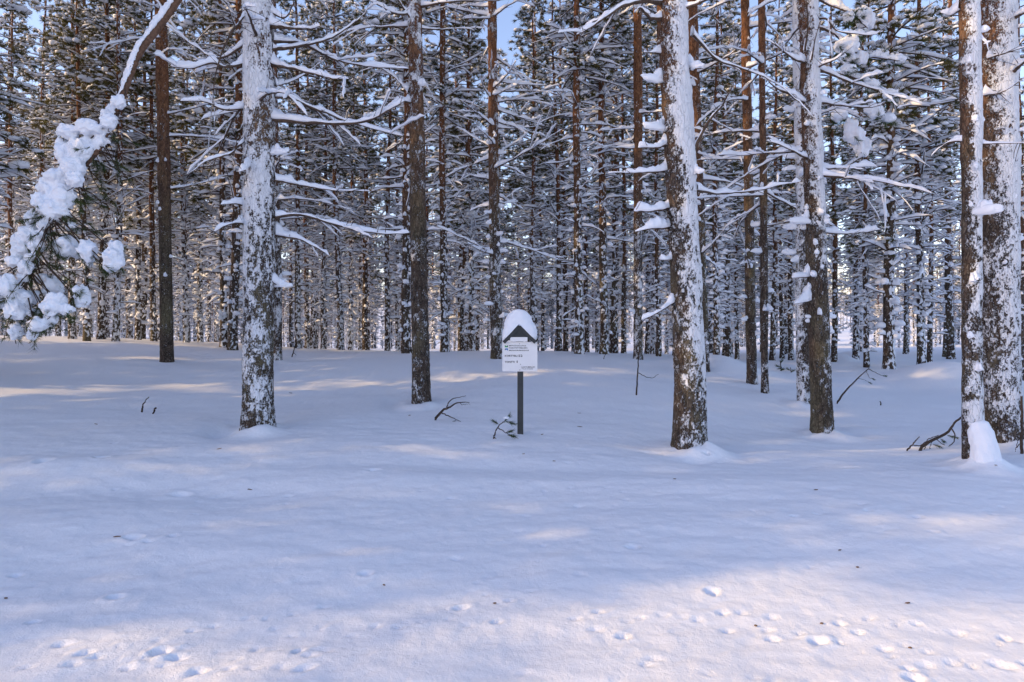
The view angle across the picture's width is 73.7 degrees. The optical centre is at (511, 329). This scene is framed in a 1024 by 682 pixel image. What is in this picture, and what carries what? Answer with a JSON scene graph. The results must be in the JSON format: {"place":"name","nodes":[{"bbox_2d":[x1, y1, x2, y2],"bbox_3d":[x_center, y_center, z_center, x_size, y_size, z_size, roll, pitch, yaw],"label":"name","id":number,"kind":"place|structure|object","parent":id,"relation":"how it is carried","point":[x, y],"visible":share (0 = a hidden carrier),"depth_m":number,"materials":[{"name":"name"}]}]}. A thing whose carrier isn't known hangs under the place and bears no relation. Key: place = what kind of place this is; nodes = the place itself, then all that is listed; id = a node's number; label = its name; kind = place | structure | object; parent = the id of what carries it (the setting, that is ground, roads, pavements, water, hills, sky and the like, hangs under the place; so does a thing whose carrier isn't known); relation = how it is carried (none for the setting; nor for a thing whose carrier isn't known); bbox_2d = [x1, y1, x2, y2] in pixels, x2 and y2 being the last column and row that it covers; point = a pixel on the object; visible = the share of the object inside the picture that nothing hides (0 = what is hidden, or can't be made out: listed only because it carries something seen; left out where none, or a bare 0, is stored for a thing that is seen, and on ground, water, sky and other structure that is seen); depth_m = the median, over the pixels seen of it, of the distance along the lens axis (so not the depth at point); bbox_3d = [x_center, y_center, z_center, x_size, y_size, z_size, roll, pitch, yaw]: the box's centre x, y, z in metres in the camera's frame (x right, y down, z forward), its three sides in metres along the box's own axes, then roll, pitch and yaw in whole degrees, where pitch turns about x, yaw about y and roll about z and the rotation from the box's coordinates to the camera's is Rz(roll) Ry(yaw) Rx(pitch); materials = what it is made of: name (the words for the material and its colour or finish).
{"place":"outdoors","nodes":[
{"label":"outdoors","id":0,"kind":"place"},
{"bbox_2d":[0,290,1023,681],"bbox_3d":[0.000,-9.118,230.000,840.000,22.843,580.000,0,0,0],"label":"snow ground","id":1,"kind":"structure","parent":0,"point":[600,544],"depth_m":4.87,"materials":[{"name":"white snow"}]},
{"bbox_2d":[0,0,46,334],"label":"pine tree","id":2,"kind":"object","parent":1,"relation":"on","point":[7,18],"visible":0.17,"depth_m":23.94,"materials":[{"name":"green plant"}]},
{"bbox_2d":[0,0,49,234],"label":"pine tree","id":3,"kind":"object","parent":1,"relation":"on","point":[12,168],"visible":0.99,"depth_m":12.73,"materials":[{"name":"green plant"}]},
{"bbox_2d":[0,0,54,326],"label":"pine tree","id":4,"kind":"object","parent":1,"relation":"on","point":[12,215],"visible":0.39,"depth_m":22.02,"materials":[{"name":"green plant"}]},
{"bbox_2d":[2,0,70,336],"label":"pine tree","id":5,"kind":"object","parent":1,"relation":"on","point":[42,164],"visible":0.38,"depth_m":19.89,"materials":[{"name":"green plant"}]},
{"bbox_2d":[26,15,70,335],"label":"pine tree","id":6,"kind":"object","parent":1,"relation":"on","point":[58,333],"visible":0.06,"depth_m":26.86,"materials":[{"name":"green plant"}]},
{"bbox_2d":[17,0,116,338],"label":"pine tree","id":7,"kind":"object","parent":1,"relation":"on","point":[45,112],"visible":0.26,"depth_m":17.34,"materials":[{"name":"green plant"}]},
{"bbox_2d":[28,0,115,337],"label":"pine tree","id":8,"kind":"object","parent":1,"relation":"on","point":[68,55],"visible":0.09,"depth_m":22.24,"materials":[{"name":"green plant"}]},
{"bbox_2d":[31,0,116,336],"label":"pine tree","id":9,"kind":"object","parent":1,"relation":"on","point":[38,3],"visible":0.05,"depth_m":25.05,"materials":[{"name":"green plant"}]},
{"bbox_2d":[37,0,129,340],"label":"pine tree","id":10,"kind":"object","parent":1,"relation":"on","point":[88,313],"visible":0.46,"depth_m":16.76,"materials":[{"name":"green plant"}]},
{"bbox_2d":[47,0,152,338],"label":"pine tree","id":11,"kind":"object","parent":1,"relation":"on","point":[102,222],"visible":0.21,"depth_m":17.73,"materials":[{"name":"green plant"}]},
{"bbox_2d":[62,0,156,341],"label":"pine tree","id":12,"kind":"object","parent":1,"relation":"on","point":[117,303],"visible":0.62,"depth_m":17.17,"materials":[{"name":"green plant"}]},
{"bbox_2d":[103,1,156,337],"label":"pine tree","id":13,"kind":"object","parent":1,"relation":"on","point":[128,312],"visible":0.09,"depth_m":28.04,"materials":[{"name":"brown plant"}]},
{"bbox_2d":[97,2,187,338],"bbox_3d":[-13.635,-7.099,25.409,3.401,16.094,2.876,0,0,-44],"label":"pine tree","id":14,"kind":"object","parent":1,"relation":"on","point":[144,305],"visible":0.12,"depth_m":25.27,"materials":[{"name":"green plant"}]},
{"bbox_2d":[109,0,178,339],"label":"pine tree","id":15,"kind":"object","parent":1,"relation":"on","point":[137,275],"visible":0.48,"depth_m":18.90,"materials":[{"name":"brown plant"}]},
{"bbox_2d":[110,0,194,340],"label":"pine tree","id":16,"kind":"object","parent":1,"relation":"on","point":[151,217],"visible":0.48,"depth_m":18.50,"materials":[{"name":"brown plant"}]},
{"bbox_2d":[82,0,242,362],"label":"pine tree","id":17,"kind":"object","parent":1,"relation":"on","point":[163,181],"visible":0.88,"depth_m":13.16,"materials":[{"name":"brown plant"}]},
{"bbox_2d":[142,37,186,339],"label":"pine tree","id":18,"kind":"object","parent":1,"relation":"on","point":[174,242],"visible":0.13,"depth_m":23.21,"materials":[{"name":"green plant"}]},
{"bbox_2d":[172,157,194,340],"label":"pine tree","id":19,"kind":"object","parent":1,"relation":"on","point":[177,266],"visible":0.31,"depth_m":36.21,"materials":[{"name":"brown plant"}]},
{"bbox_2d":[154,0,214,342],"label":"pine tree","id":20,"kind":"object","parent":1,"relation":"on","point":[184,211],"visible":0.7,"depth_m":19.20,"materials":[{"name":"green plant"}]},
{"bbox_2d":[171,39,205,337],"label":"pine tree","id":21,"kind":"object","parent":1,"relation":"on","point":[189,262],"visible":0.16,"depth_m":30.31,"materials":[{"name":"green plant"}]},
{"bbox_2d":[171,1,234,341],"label":"pine tree","id":22,"kind":"object","parent":1,"relation":"on","point":[200,277],"visible":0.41,"depth_m":19.95,"materials":[{"name":"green plant"}]},
{"bbox_2d":[193,120,215,341],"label":"pine tree","id":23,"kind":"object","parent":1,"relation":"on","point":[209,320],"visible":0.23,"depth_m":34.19,"materials":[{"name":"brown plant"}]},
{"bbox_2d":[169,0,243,347],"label":"pine tree","id":24,"kind":"object","parent":1,"relation":"on","point":[223,289],"visible":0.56,"depth_m":16.87,"materials":[{"name":"green plant"}]},
{"bbox_2d":[0,0,424,430],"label":"pine tree","id":25,"kind":"object","parent":1,"relation":"on","point":[54,199],"visible":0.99,"depth_m":7.51,"materials":[{"name":"white plant"}]},
{"bbox_2d":[191,0,243,317],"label":"pine tree","id":26,"kind":"object","parent":1,"relation":"on","point":[229,91],"visible":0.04,"depth_m":22.00,"materials":[{"name":"brown plant"}]},
{"bbox_2d":[173,0,292,349],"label":"pine tree","id":27,"kind":"object","parent":1,"relation":"on","point":[234,300],"visible":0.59,"depth_m":16.11,"materials":[{"name":"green plant"}]},
{"bbox_2d":[222,0,354,359],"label":"pine tree","id":28,"kind":"object","parent":1,"relation":"on","point":[279,197],"visible":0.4,"depth_m":13.96,"materials":[{"name":"brown plant"}]},
{"bbox_2d":[278,72,303,346],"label":"pine tree","id":29,"kind":"object","parent":1,"relation":"on","point":[290,317],"visible":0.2,"depth_m":36.07,"materials":[{"name":"brown plant"}]},
{"bbox_2d":[276,0,330,347],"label":"pine tree","id":30,"kind":"object","parent":1,"relation":"on","point":[297,206],"visible":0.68,"depth_m":19.00,"materials":[{"name":"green plant"}]},
{"bbox_2d":[278,3,337,347],"bbox_3d":[-6.532,-4.782,22.182,2.052,11.530,2.062,0,0,-41],"label":"pine tree","id":31,"kind":"object","parent":1,"relation":"on","point":[306,269],"visible":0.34,"depth_m":22.00,"materials":[{"name":"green plant"}]},
{"bbox_2d":[277,0,356,348],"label":"pine tree","id":32,"kind":"object","parent":1,"relation":"on","point":[313,313],"visible":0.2,"depth_m":27.14,"materials":[{"name":"brown plant"}]},
{"bbox_2d":[286,0,363,348],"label":"pine tree","id":33,"kind":"object","parent":1,"relation":"on","point":[325,241],"visible":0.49,"depth_m":19.94,"materials":[{"name":"green plant"}]},
{"bbox_2d":[301,0,378,349],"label":"pine tree","id":34,"kind":"object","parent":1,"relation":"on","point":[336,157],"visible":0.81,"depth_m":18.52,"materials":[{"name":"green plant"}]},
{"bbox_2d":[314,1,370,344],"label":"pine tree","id":35,"kind":"object","parent":1,"relation":"on","point":[356,151],"visible":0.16,"depth_m":24.22,"materials":[{"name":"brown plant"}]},
{"bbox_2d":[326,9,377,349],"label":"pine tree","id":36,"kind":"object","parent":1,"relation":"on","point":[354,238],"visible":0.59,"depth_m":21.96,"materials":[{"name":"green plant"}]},
{"bbox_2d":[327,0,393,349],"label":"pine tree","id":37,"kind":"object","parent":1,"relation":"on","point":[365,299],"visible":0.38,"depth_m":28.77,"materials":[{"name":"brown plant"}]},
{"bbox_2d":[342,127,381,349],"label":"pine tree","id":38,"kind":"object","parent":1,"relation":"on","point":[359,285],"visible":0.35,"depth_m":31.09,"materials":[{"name":"green plant"}]},
{"bbox_2d":[355,122,383,349],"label":"pine tree","id":39,"kind":"object","parent":1,"relation":"on","point":[369,292],"visible":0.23,"depth_m":33.52,"materials":[{"name":"brown plant"}]},
{"bbox_2d":[353,0,425,350],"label":"pine tree","id":40,"kind":"object","parent":1,"relation":"on","point":[389,207],"visible":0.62,"depth_m":20.00,"materials":[{"name":"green plant"}]},
{"bbox_2d":[370,47,410,350],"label":"pine tree","id":41,"kind":"object","parent":1,"relation":"on","point":[397,308],"visible":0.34,"depth_m":25.52,"materials":[{"name":"green plant"}]},
{"bbox_2d":[343,0,457,352],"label":"pine tree","id":42,"kind":"object","parent":1,"relation":"on","point":[400,56],"visible":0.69,"depth_m":15.77,"materials":[{"name":"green plant"}]},
{"bbox_2d":[373,4,435,345],"bbox_3d":[-4.914,-7.369,30.730,3.397,18.030,3.323,0,0,5],"label":"pine tree","id":43,"kind":"object","parent":1,"relation":"on","point":[382,146],"visible":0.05,"depth_m":30.53,"materials":[{"name":"brown plant"}]},
{"bbox_2d":[331,0,499,403],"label":"pine tree","id":44,"kind":"object","parent":1,"relation":"on","point":[421,381],"visible":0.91,"depth_m":9.10,"materials":[{"name":"brown plant"}]},
{"bbox_2d":[423,89,439,332],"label":"pine tree","id":45,"kind":"object","parent":1,"relation":"on","point":[428,222],"visible":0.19,"depth_m":28.68,"materials":[{"name":"brown plant"}]},
{"bbox_2d":[398,0,487,349],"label":"pine tree","id":46,"kind":"object","parent":1,"relation":"on","point":[433,192],"visible":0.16,"depth_m":21.96,"materials":[{"name":"green plant"}]},
{"bbox_2d":[397,0,497,351],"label":"pine tree","id":47,"kind":"object","parent":1,"relation":"on","point":[445,100],"visible":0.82,"depth_m":15.93,"materials":[{"name":"green plant"}]},
{"bbox_2d":[424,9,487,350],"bbox_3d":[-1.906,-6.452,24.397,2.758,15.840,2.698,-1,1,-41],"label":"pine tree","id":48,"kind":"object","parent":1,"relation":"on","point":[457,299],"visible":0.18,"depth_m":24.41,"materials":[{"name":"green plant"}]},
{"bbox_2d":[429,2,488,350],"bbox_3d":[-1.297,-4.167,18.976,2.100,10.440,2.123,1,0,-34],"label":"pine tree","id":49,"kind":"object","parent":1,"relation":"on","point":[465,252],"visible":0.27,"depth_m":18.95,"materials":[{"name":"green plant"}]},
{"bbox_2d":[427,2,512,350],"bbox_3d":[-1.099,-4.730,17.651,2.190,11.578,2.164,0,0,-16],"label":"pine tree","id":50,"kind":"object","parent":1,"relation":"on","point":[471,221],"visible":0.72,"depth_m":17.45,"materials":[{"name":"green plant"}]},
{"bbox_2d":[0,137,961,350],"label":"wood","id":51,"kind":"object","parent":1,"relation":"on","point":[513,291],"visible":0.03,"depth_m":58.12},
{"bbox_2d":[466,106,502,350],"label":"pine tree","id":52,"kind":"object","parent":1,"relation":"on","point":[477,319],"visible":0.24,"depth_m":29.08,"materials":[{"name":"brown plant"}]},
{"bbox_2d":[427,0,571,358],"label":"pine tree","id":53,"kind":"object","parent":1,"relation":"on","point":[494,250],"visible":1,"depth_m":13.22,"materials":[{"name":"brown plant"}]},
{"bbox_2d":[481,48,520,329],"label":"pine tree","id":54,"kind":"object","parent":1,"relation":"on","point":[499,51],"visible":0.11,"depth_m":35.50,"materials":[{"name":"brown plant"}]},
{"bbox_2d":[475,60,529,327],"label":"pine tree","id":55,"kind":"object","parent":1,"relation":"on","point":[505,230],"visible":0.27,"depth_m":26.19,"materials":[{"name":"brown plant"}]},
{"bbox_2d":[502,309,536,433],"bbox_3d":[0.084,0.592,7.546,0.391,1.632,0.181,0,0,0],"label":"plot sign","id":56,"kind":"object","parent":1,"relation":"on","point":[519,353],"visible":1,"depth_m":7.51,"materials":[{"name":"white metal"}]},
{"bbox_2d":[499,62,554,341],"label":"pine tree","id":57,"kind":"object","parent":1,"relation":"on","point":[517,158],"visible":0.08,"depth_m":29.96,"materials":[{"name":"brown plant"}]},
{"bbox_2d":[499,0,561,341],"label":"pine tree","id":58,"kind":"object","parent":1,"relation":"on","point":[535,222],"visible":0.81,"depth_m":17.96,"materials":[{"name":"brown plant"}]},
{"bbox_2d":[500,0,572,350],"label":"pine tree","id":59,"kind":"object","parent":1,"relation":"on","point":[507,188],"visible":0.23,"depth_m":24.01,"materials":[{"name":"brown plant"}]},
{"bbox_2d":[515,80,563,350],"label":"pine tree","id":60,"kind":"object","parent":1,"relation":"on","point":[542,312],"visible":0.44,"depth_m":21.91,"materials":[{"name":"brown plant"}]},
{"bbox_2d":[520,0,593,350],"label":"pine tree","id":61,"kind":"object","parent":1,"relation":"on","point":[557,227],"visible":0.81,"depth_m":17.99,"materials":[{"name":"brown plant"}]},
{"bbox_2d":[521,0,597,350],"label":"pine tree","id":62,"kind":"object","parent":1,"relation":"on","point":[567,302],"visible":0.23,"depth_m":26.50,"materials":[{"name":"brown plant"}]},
{"bbox_2d":[556,152,589,351],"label":"pine tree","id":63,"kind":"object","parent":1,"relation":"on","point":[572,330],"visible":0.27,"depth_m":34.58,"materials":[{"name":"brown plant"}]},
{"bbox_2d":[530,0,630,353],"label":"pine tree","id":64,"kind":"object","parent":1,"relation":"on","point":[583,49],"visible":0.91,"depth_m":15.34,"materials":[{"name":"brown plant"}]},
{"bbox_2d":[561,35,605,351],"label":"pine tree","id":65,"kind":"object","parent":1,"relation":"on","point":[586,283],"visible":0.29,"depth_m":29.91,"materials":[{"name":"brown plant"}]},
{"bbox_2d":[582,97,611,352],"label":"pine tree","id":66,"kind":"object","parent":1,"relation":"on","point":[596,337],"visible":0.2,"depth_m":32.63,"materials":[{"name":"brown plant"}]},
{"bbox_2d":[556,0,656,352],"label":"pine tree","id":67,"kind":"object","parent":1,"relation":"on","point":[614,336],"visible":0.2,"depth_m":22.23,"materials":[{"name":"brown plant"}]},
{"bbox_2d":[558,0,656,353],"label":"pine tree","id":68,"kind":"object","parent":1,"relation":"on","point":[607,91],"visible":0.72,"depth_m":15.87,"materials":[{"name":"brown plant"}]},
{"bbox_2d":[584,37,646,352],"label":"pine tree","id":69,"kind":"object","parent":1,"relation":"on","point":[596,213],"visible":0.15,"depth_m":24.72,"materials":[{"name":"brown plant"}]},
{"bbox_2d":[566,3,665,359],"bbox_3d":[2.636,-8.302,14.992,2.976,18.832,3.375,0,0,0],"label":"pine tree","id":70,"kind":"object","parent":1,"relation":"on","point":[638,190],"visible":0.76,"depth_m":14.93,"materials":[{"name":"brown plant"}]},
{"bbox_2d":[591,7,653,352],"bbox_3d":[3.068,-4.309,19.007,1.880,10.800,1.840,0,-1,14],"label":"pine tree","id":71,"kind":"object","parent":1,"relation":"on","point":[625,264],"visible":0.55,"depth_m":18.96,"materials":[{"name":"brown plant"}]},
{"bbox_2d":[618,3,669,355],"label":"pine tree","id":72,"kind":"object","parent":1,"relation":"on","point":[659,191],"visible":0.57,"depth_m":16.96,"materials":[{"name":"brown plant"}]},
{"bbox_2d":[619,3,668,353],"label":"pine tree","id":73,"kind":"object","parent":1,"relation":"on","point":[647,348],"visible":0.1,"depth_m":31.07,"materials":[{"name":"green plant"}]},
{"bbox_2d":[626,61,669,353],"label":"pine tree","id":74,"kind":"object","parent":1,"relation":"on","point":[652,337],"visible":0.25,"depth_m":27.23,"materials":[{"name":"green plant"}]},
{"bbox_2d":[642,1,727,354],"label":"pine tree","id":75,"kind":"object","parent":1,"relation":"on","point":[704,100],"visible":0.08,"depth_m":20.91,"materials":[{"name":"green plant"}]},
{"bbox_2d":[558,0,813,449],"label":"pine tree","id":76,"kind":"object","parent":1,"relation":"on","point":[680,168],"visible":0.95,"depth_m":7.12,"materials":[{"name":"brown plant"}]},
{"bbox_2d":[639,0,791,371],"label":"pine tree","id":77,"kind":"object","parent":1,"relation":"on","point":[695,51],"visible":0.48,"depth_m":12.93,"materials":[{"name":"brown plant"}]},
{"bbox_2d":[698,0,758,354],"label":"pine tree","id":78,"kind":"object","parent":1,"relation":"on","point":[716,215],"visible":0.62,"depth_m":16.44,"materials":[{"name":"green plant"}]},
{"bbox_2d":[699,1,758,357],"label":"pine tree","id":79,"kind":"object","parent":1,"relation":"on","point":[728,335],"visible":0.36,"depth_m":18.95,"materials":[{"name":"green plant"}]},
{"bbox_2d":[705,0,759,355],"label":"pine tree","id":80,"kind":"object","parent":1,"relation":"on","point":[738,21],"visible":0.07,"depth_m":25.31,"materials":[{"name":"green plant"}]},
{"bbox_2d":[717,60,759,358],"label":"pine tree","id":81,"kind":"object","parent":1,"relation":"on","point":[737,255],"visible":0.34,"depth_m":21.97,"materials":[{"name":"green plant"}]},
{"bbox_2d":[736,0,795,360],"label":"pine tree","id":82,"kind":"object","parent":1,"relation":"on","point":[776,206],"visible":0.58,"depth_m":19.00,"materials":[{"name":"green plant"}]},
{"bbox_2d":[694,0,838,393],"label":"pine tree","id":83,"kind":"object","parent":1,"relation":"on","point":[759,129],"visible":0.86,"depth_m":11.06,"materials":[{"name":"brown plant"}]},
{"bbox_2d":[688,0,845,384],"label":"pine tree","id":84,"kind":"object","parent":1,"relation":"on","point":[749,261],"visible":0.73,"depth_m":11.95,"materials":[{"name":"brown plant"}]},
{"bbox_2d":[755,28,793,358],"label":"pine tree","id":85,"kind":"object","parent":1,"relation":"on","point":[781,342],"visible":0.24,"depth_m":22.98,"materials":[{"name":"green plant"}]},
{"bbox_2d":[755,0,835,359],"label":"pine tree","id":86,"kind":"object","parent":1,"relation":"on","point":[790,283],"visible":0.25,"depth_m":20.98,"materials":[{"name":"brown plant"}]},
{"bbox_2d":[700,0,906,403],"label":"pine tree","id":87,"kind":"object","parent":1,"relation":"on","point":[853,131],"visible":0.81,"depth_m":10.03,"materials":[{"name":"white plant"}]},
{"bbox_2d":[719,0,932,433],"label":"pine tree","id":88,"kind":"object","parent":1,"relation":"on","point":[813,220],"visible":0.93,"depth_m":8.32,"materials":[{"name":"brown plant"}]},
{"bbox_2d":[788,0,876,361],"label":"pine tree","id":89,"kind":"object","parent":1,"relation":"on","point":[831,184],"visible":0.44,"depth_m":19.46,"materials":[{"name":"brown plant"}]},
{"bbox_2d":[823,0,902,359],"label":"pine tree","id":90,"kind":"object","parent":1,"relation":"on","point":[855,285],"visible":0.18,"depth_m":22.54,"materials":[{"name":"brown plant"}]},
{"bbox_2d":[825,0,904,367],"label":"pine tree","id":91,"kind":"object","parent":1,"relation":"on","point":[867,323],"visible":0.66,"depth_m":17.13,"materials":[{"name":"brown plant"}]},
{"bbox_2d":[828,0,958,368],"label":"pine tree","id":92,"kind":"object","parent":1,"relation":"on","point":[887,324],"visible":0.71,"depth_m":16.58,"materials":[{"name":"white plant"}]},
{"bbox_2d":[882,54,927,353],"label":"pine tree","id":93,"kind":"object","parent":1,"relation":"on","point":[907,325],"visible":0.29,"depth_m":29.97,"materials":[{"name":"brown plant"}]},
{"bbox_2d":[865,0,961,363],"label":"pine tree","id":94,"kind":"object","parent":1,"relation":"on","point":[945,171],"visible":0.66,"depth_m":17.53,"materials":[{"name":"white plant"}]},
{"bbox_2d":[896,1,961,361],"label":"pine tree","id":95,"kind":"object","parent":1,"relation":"on","point":[930,334],"visible":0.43,"depth_m":20.29,"materials":[{"name":"brown plant"}]},
{"bbox_2d":[898,0,961,356],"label":"pine tree","id":96,"kind":"object","parent":1,"relation":"on","point":[938,178],"visible":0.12,"depth_m":25.94,"materials":[{"name":"brown plant"}]},
{"bbox_2d":[903,0,961,358],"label":"pine tree","id":97,"kind":"object","parent":1,"relation":"on","point":[950,320],"visible":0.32,"depth_m":23.72,"materials":[{"name":"brown plant"}]},
{"bbox_2d":[931,0,1023,462],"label":"pine tree","id":98,"kind":"object","parent":1,"relation":"on","point":[979,441],"visible":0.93,"depth_m":6.53,"materials":[{"name":"white plant"}]},
{"bbox_2d":[980,0,1023,442],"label":"pine tree","id":99,"kind":"object","parent":1,"relation":"on","point":[1002,65],"visible":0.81,"depth_m":7.64,"materials":[{"name":"brown plant"}]},
{"bbox_2d":[1018,0,1023,380],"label":"pine tree","id":100,"kind":"object","parent":1,"relation":"on","point":[1021,102],"visible":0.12,"depth_m":14.42,"materials":[{"name":"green plant"}]},
{"bbox_2d":[0,0,1023,293],"label":"sky","id":101,"kind":"structure","parent":0,"point":[505,26],"materials":[{"name":"blue"}]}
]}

